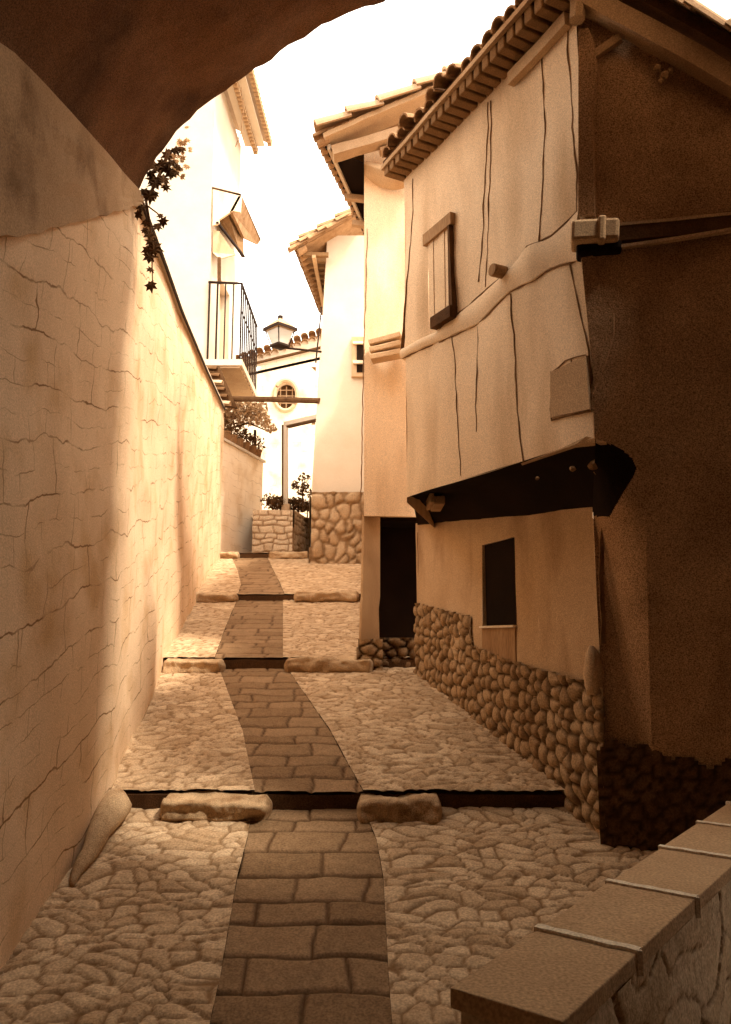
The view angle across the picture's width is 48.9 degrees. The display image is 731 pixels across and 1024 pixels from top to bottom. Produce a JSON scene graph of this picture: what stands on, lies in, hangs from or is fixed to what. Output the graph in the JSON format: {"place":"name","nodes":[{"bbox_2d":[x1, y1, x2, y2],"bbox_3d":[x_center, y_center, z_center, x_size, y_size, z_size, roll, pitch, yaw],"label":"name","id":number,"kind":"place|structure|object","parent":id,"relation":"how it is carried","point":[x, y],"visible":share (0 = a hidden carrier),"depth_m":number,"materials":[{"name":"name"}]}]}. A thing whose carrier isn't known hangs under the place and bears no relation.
{"place":"outdoors","nodes":[
{"label":"outdoors","id":0,"kind":"place"},
{"bbox_2d":[0,807,249,1023],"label":"cobbled pavement","id":1,"kind":"structure","parent":0,"point":[130,924],"depth_m":3.65,"materials":[{"name":"stone"}]},
{"bbox_2d":[69,788,127,883],"bbox_3d":[-1.491,1.772,4.485,0.213,0.335,0.819,0,-9,0],"label":"wedge stone","id":2,"kind":"object","parent":1,"relation":"on","point":[108,816],"visible":0.97,"depth_m":4.49,"materials":[{"name":"beige stone"}]},
{"bbox_2d":[160,790,272,821],"bbox_3d":[-0.912,1.813,4.936,0.674,0.183,0.392,0,-9,0],"label":"step stone","id":3,"kind":"object","parent":1,"relation":"on","point":[212,805],"visible":0.88,"depth_m":4.81,"materials":[{"name":"beige stone"}]},
{"bbox_2d":[112,671,254,791],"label":"cobbled pavement","id":4,"kind":"structure","parent":0,"point":[187,734],"depth_m":5.82,"materials":[{"name":"stone"}]},
{"bbox_2d":[162,658,225,673],"bbox_3d":[-1.685,1.538,7.921,0.605,0.204,0.376,0,-9,0],"label":"step stone","id":5,"kind":"object","parent":4,"relation":"on","point":[189,665],"visible":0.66,"depth_m":7.79,"materials":[{"name":"beige stone"}]},
{"bbox_2d":[163,602,235,657],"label":"cobbled pavement","id":6,"kind":"structure","parent":0,"point":[202,630],"depth_m":9.16,"materials":[{"name":"stone"}]},
{"bbox_2d":[196,592,238,603],"bbox_3d":[-2.089,1.208,11.200,0.632,0.186,0.377,0,-9,0],"label":"step stone","id":7,"kind":"object","parent":6,"relation":"on","point":[215,597],"visible":0.74,"depth_m":11.06,"materials":[{"name":"beige stone"}]},
{"bbox_2d":[197,559,240,593],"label":"cobbled pavement","id":8,"kind":"structure","parent":0,"point":[222,576],"depth_m":12.57,"materials":[{"name":"stone"}]},
{"bbox_2d":[220,552,239,558],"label":"step stone","id":9,"kind":"object","parent":8,"relation":"on","point":[229,555],"visible":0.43,"depth_m":15.27,"materials":[{"name":"beige stone"}]},
{"bbox_2d":[215,600,282,658],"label":"paved path","id":10,"kind":"structure","parent":0,"point":[253,629],"depth_m":9.23,"materials":[{"name":"stone"}]},
{"bbox_2d":[240,554,268,557],"bbox_3d":[-1.205,4.688,15.468,3.410,7.868,1.234,0,-9,0],"label":"stair riser","id":11,"kind":"object","parent":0,"point":[254,555],"visible":0.1,"depth_m":15.44,"materials":[{"name":"stone"}]},
{"bbox_2d":[233,558,283,593],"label":"paved path","id":12,"kind":"structure","parent":0,"point":[257,575],"depth_m":12.87,"materials":[{"name":"stone"}]},
{"bbox_2d":[163,604,415,669],"bbox_3d":[-0.792,4.319,9.150,2.584,6.664,3.234,0,-9,0],"label":"stair riser","id":13,"kind":"object","parent":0,"point":[233,663],"visible":0.13,"depth_m":7.96,"materials":[{"name":"stone"}]},
{"bbox_2d":[219,566,360,600],"bbox_3d":[-0.980,4.386,12.834,2.960,7.659,4.132,0,-9,0],"label":"stair riser","id":14,"kind":"object","parent":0,"point":[265,597],"visible":0.07,"depth_m":11.25,"materials":[{"name":"stone"}]},
{"bbox_2d":[221,668,362,792],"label":"paved path","id":15,"kind":"structure","parent":0,"point":[290,743],"depth_m":5.96,"materials":[{"name":"stone"}]},
{"bbox_2d":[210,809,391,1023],"bbox_3d":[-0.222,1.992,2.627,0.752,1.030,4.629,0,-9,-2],"label":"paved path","id":16,"kind":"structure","parent":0,"point":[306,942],"depth_m":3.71,"materials":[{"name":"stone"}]},
{"bbox_2d":[210,825,391,1022],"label":"stair riser","id":17,"kind":"object","parent":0,"point":[233,901],"visible":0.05,"depth_m":3.90,"materials":[{"name":"stone"}]},
{"bbox_2d":[357,793,441,825],"bbox_3d":[0.206,1.836,4.943,0.521,0.220,0.340,0,-9,0],"label":"step stone","id":18,"kind":"object","parent":17,"relation":"on","point":[421,807],"visible":0.74,"depth_m":4.81,"materials":[{"name":"beige stone"}]},
{"bbox_2d":[268,558,360,593],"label":"cobbled pavement","id":19,"kind":"structure","parent":0,"point":[293,576],"depth_m":12.98,"materials":[{"name":"stone"}]},
{"bbox_2d":[269,551,308,558],"bbox_3d":[-1.457,0.850,15.409,0.785,0.195,0.351,0,-9,0],"label":"step stone","id":20,"kind":"object","parent":19,"relation":"on","point":[288,555],"visible":0.77,"depth_m":15.27,"materials":[{"name":"beige stone"}]},
{"bbox_2d":[283,600,408,657],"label":"cobbled pavement","id":21,"kind":"structure","parent":0,"point":[323,629],"depth_m":9.33,"materials":[{"name":"stone"}]},
{"bbox_2d":[294,591,359,601],"bbox_3d":[-0.540,1.187,11.211,0.917,0.188,0.341,0,-9,0],"label":"step stone","id":22,"kind":"object","parent":21,"relation":"on","point":[323,596],"visible":0.91,"depth_m":11.07,"materials":[{"name":"beige stone"}]},
{"bbox_2d":[291,667,563,791],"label":"cobbled pavement","id":23,"kind":"structure","parent":0,"point":[402,729],"depth_m":5.94,"materials":[{"name":"stone"}]},
{"bbox_2d":[236,0,730,370],"label":"sky","id":24,"kind":"structure","parent":0,"point":[288,188],"materials":[{"name":"white"}]},
{"bbox_2d":[370,806,656,1023],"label":"cobbled pavement","id":25,"kind":"structure","parent":0,"point":[469,890],"depth_m":4.08,"materials":[{"name":"stone"}]},
{"bbox_2d":[450,801,730,1023],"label":"stone parapet","id":26,"kind":"structure","parent":25,"relation":"on","point":[647,940],"depth_m":2.23,"materials":[{"name":"stone"}]},
{"label":"ground","id":27,"kind":"structure","parent":0,"visible":0},
{"bbox_2d":[0,202,225,968],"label":"lane wall","id":28,"kind":"structure","parent":27,"relation":"on","point":[112,407],"depth_m":4.47,"materials":[{"name":"white paint"}]},
{"bbox_2d":[134,126,192,292],"bbox_3d":[-1.412,-2.126,5.650,0.375,1.365,0.391,0,-9,0],"label":"ivy","id":29,"kind":"object","parent":28,"relation":"attached to","point":[160,167],"visible":0.98,"depth_m":5.54,"materials":[{"name":"green plant"}]},
{"bbox_2d":[0,0,385,236],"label":"arch passage","id":30,"kind":"object","parent":27,"relation":"on","point":[102,102],"visible":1,"depth_m":4.24,"materials":[{"name":"paint"}]},
{"bbox_2d":[123,674,565,810],"bbox_3d":[0.750,4.250,6.074,4.900,5.858,2.934,0,-9,0],"label":"stair riser","id":31,"kind":"object","parent":27,"relation":"on","point":[302,800],"visible":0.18,"depth_m":4.99,"materials":[{"name":"stone"}]},
{"bbox_2d":[284,655,373,673],"bbox_3d":[-0.356,1.516,7.934,0.886,0.204,0.368,0,-9,0],"label":"step stone","id":32,"kind":"object","parent":31,"relation":"on","point":[341,663],"visible":0.77,"depth_m":7.79,"materials":[{"name":"beige stone"}]},
{"bbox_2d":[381,0,730,850],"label":"jettied house","id":33,"kind":"structure","parent":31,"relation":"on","point":[561,168],"depth_m":4.66,"materials":[{"name":"beige paint"}]},
{"bbox_2d":[485,537,516,625],"bbox_3d":[1.032,0.542,6.114,0.156,0.644,0.566,0,-9,0],"label":"window","id":34,"kind":"structure","parent":33,"relation":"in","point":[500,581],"depth_m":6.12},
{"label":"upper path","id":35,"kind":"structure","parent":0,"visible":0},
{"bbox_2d":[220,438,265,553],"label":"garden wall","id":36,"kind":"structure","parent":35,"relation":"on","point":[241,482],"depth_m":16.81,"materials":[{"name":"white paint"}]},
{"bbox_2d":[224,416,234,439],"bbox_3d":[-2.853,-1.706,16.395,0.368,0.518,0.268,0,-9,0],"label":"flower pot","id":37,"kind":"object","parent":36,"relation":"on","point":[227,431],"visible":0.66,"depth_m":16.33,"materials":[{"name":"ceramic"}]},
{"bbox_2d":[226,422,241,443],"bbox_3d":[-2.745,-1.641,16.704,0.356,0.483,0.269,0,-9,0],"label":"flower pot","id":38,"kind":"object","parent":36,"relation":"on","point":[233,437],"visible":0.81,"depth_m":16.66,"materials":[{"name":"ceramic"}]},
{"bbox_2d":[234,425,247,447],"bbox_3d":[-2.657,-1.603,17.026,0.353,0.508,0.286,0,-9,0],"label":"flower pot","id":39,"kind":"object","parent":36,"relation":"on","point":[240,441],"visible":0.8,"depth_m":16.98,"materials":[{"name":"ceramic"}]},
{"bbox_2d":[239,428,254,450],"bbox_3d":[-2.566,-1.558,17.352,0.335,0.518,0.273,-2,-9,13],"label":"flower pot","id":40,"kind":"object","parent":36,"relation":"on","point":[246,445],"visible":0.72,"depth_m":17.31,"materials":[{"name":"ceramic"}]},
{"bbox_2d":[245,433,259,454],"bbox_3d":[-2.486,-1.494,17.674,0.339,0.490,0.243,-2,-9,14],"label":"flower pot","id":41,"kind":"object","parent":36,"relation":"on","point":[252,448],"visible":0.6,"depth_m":17.61,"materials":[{"name":"ceramic"}]},
{"bbox_2d":[251,436,265,457],"bbox_3d":[-2.417,-1.460,17.988,0.316,0.519,0.286,-6,-11,34],"label":"flower pot","id":42,"kind":"object","parent":36,"relation":"on","point":[258,452],"visible":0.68,"depth_m":17.94,"materials":[{"name":"ceramic"}]},
{"bbox_2d":[223,401,277,433],"bbox_3d":[-2.648,-0.202,16.564,1.608,4.688,1.301,0,-9,0],"label":"garden tree","id":43,"kind":"object","parent":35,"relation":"on","point":[239,412],"visible":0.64,"depth_m":16.93,"materials":[{"name":"green plant"}]},
{"bbox_2d":[252,510,308,552],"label":"retaining wall","id":44,"kind":"structure","parent":35,"relation":"on","point":[271,530],"depth_m":16.53,"materials":[{"name":"beige stone"}]},
{"bbox_2d":[260,493,308,517],"bbox_3d":[-1.632,-0.124,17.535,0.470,0.540,1.762,-7,-11,40],"label":"hedge","id":45,"kind":"object","parent":44,"relation":"on","point":[275,503],"visible":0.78,"depth_m":17.25,"materials":[{"name":"green plant"}]},
{"bbox_2d":[281,415,315,509],"bbox_3d":[-1.370,-1.031,17.110,1.070,1.955,0.235,-6,-11,36],"label":"pergola","id":46,"kind":"object","parent":44,"relation":"on","point":[286,425],"visible":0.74,"depth_m":17.27,"materials":[{"name":"white paint"}]},
{"bbox_2d":[291,472,311,511],"bbox_3d":[-1.392,-0.439,17.690,0.523,0.895,0.438,0,-9,0],"label":"flowering shrub","id":47,"kind":"object","parent":44,"relation":"on","point":[301,487],"visible":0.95,"depth_m":17.65,"materials":[{"name":"green plant"}]},
{"bbox_2d":[287,208,363,563],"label":"white house","id":48,"kind":"structure","parent":35,"relation":"on","point":[330,254],"depth_m":15.10,"materials":[{"name":"paint"}]},
{"bbox_2d":[232,396,319,403],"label":"cross beam","id":49,"kind":"structure","parent":48,"relation":"attached to","point":[274,399],"depth_m":15.69,"materials":[{"name":"brown wood"}]},
{"bbox_2d":[263,315,321,352],"bbox_3d":[-1.393,-3.329,15.105,1.026,0.683,0.567,5,-10,-30],"label":"street lantern","id":50,"kind":"object","parent":48,"relation":"attached to","point":[280,331],"visible":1,"depth_m":14.90,"materials":[{"name":"glass"}]},
{"bbox_2d":[315,307,321,362],"bbox_3d":[-0.874,-3.310,15.033,0.127,1.091,0.032,0,-9,0],"label":"rain rod","id":51,"kind":"object","parent":48,"relation":"hanging from","point":[318,335],"visible":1,"depth_m":15.02,"materials":[{"name":"black metal"}]},
{"bbox_2d":[351,337,363,377],"bbox_3d":[-0.131,-2.920,15.145,0.263,0.775,0.200,0,-9,0],"label":"window","id":52,"kind":"structure","parent":48,"relation":"in","point":[357,342],"depth_m":15.10,"materials":[{"name":"beige paint"}]},
{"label":"terrace","id":53,"kind":"structure","parent":0,"visible":0},
{"bbox_2d":[139,70,271,433],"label":"building","id":54,"kind":"structure","parent":53,"relation":"on","point":[209,227],"depth_m":17.37,"materials":[{"name":"white paint"}]},
{"bbox_2d":[218,295,220,358],"bbox_3d":[-3.438,-3.992,18.334,0.041,2.400,0.999,0,-9,0],"label":"balcony door","id":55,"kind":"structure","parent":54,"relation":"in","point":[220,295],"depth_m":18.84,"materials":[{"name":"beige paint"}]},
{"bbox_2d":[206,365,236,407],"bbox_3d":[-3.177,-2.586,16.320,1.149,0.918,0.335,0,-9,0],"label":"tiled canopy","id":56,"kind":"object","parent":54,"relation":"attached to","point":[220,382],"visible":0.41,"depth_m":16.30,"materials":[{"name":"tile"}]},
{"bbox_2d":[234,328,321,551],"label":"church","id":57,"kind":"structure","parent":53,"relation":"on","point":[287,373],"depth_m":26.83,"materials":[{"name":"white paint"}]},
{"bbox_2d":[277,385,294,408],"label":"round window","id":58,"kind":"structure","parent":57,"relation":"in","point":[286,390],"depth_m":27.15,"materials":[{"name":"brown wood"}]}
]}

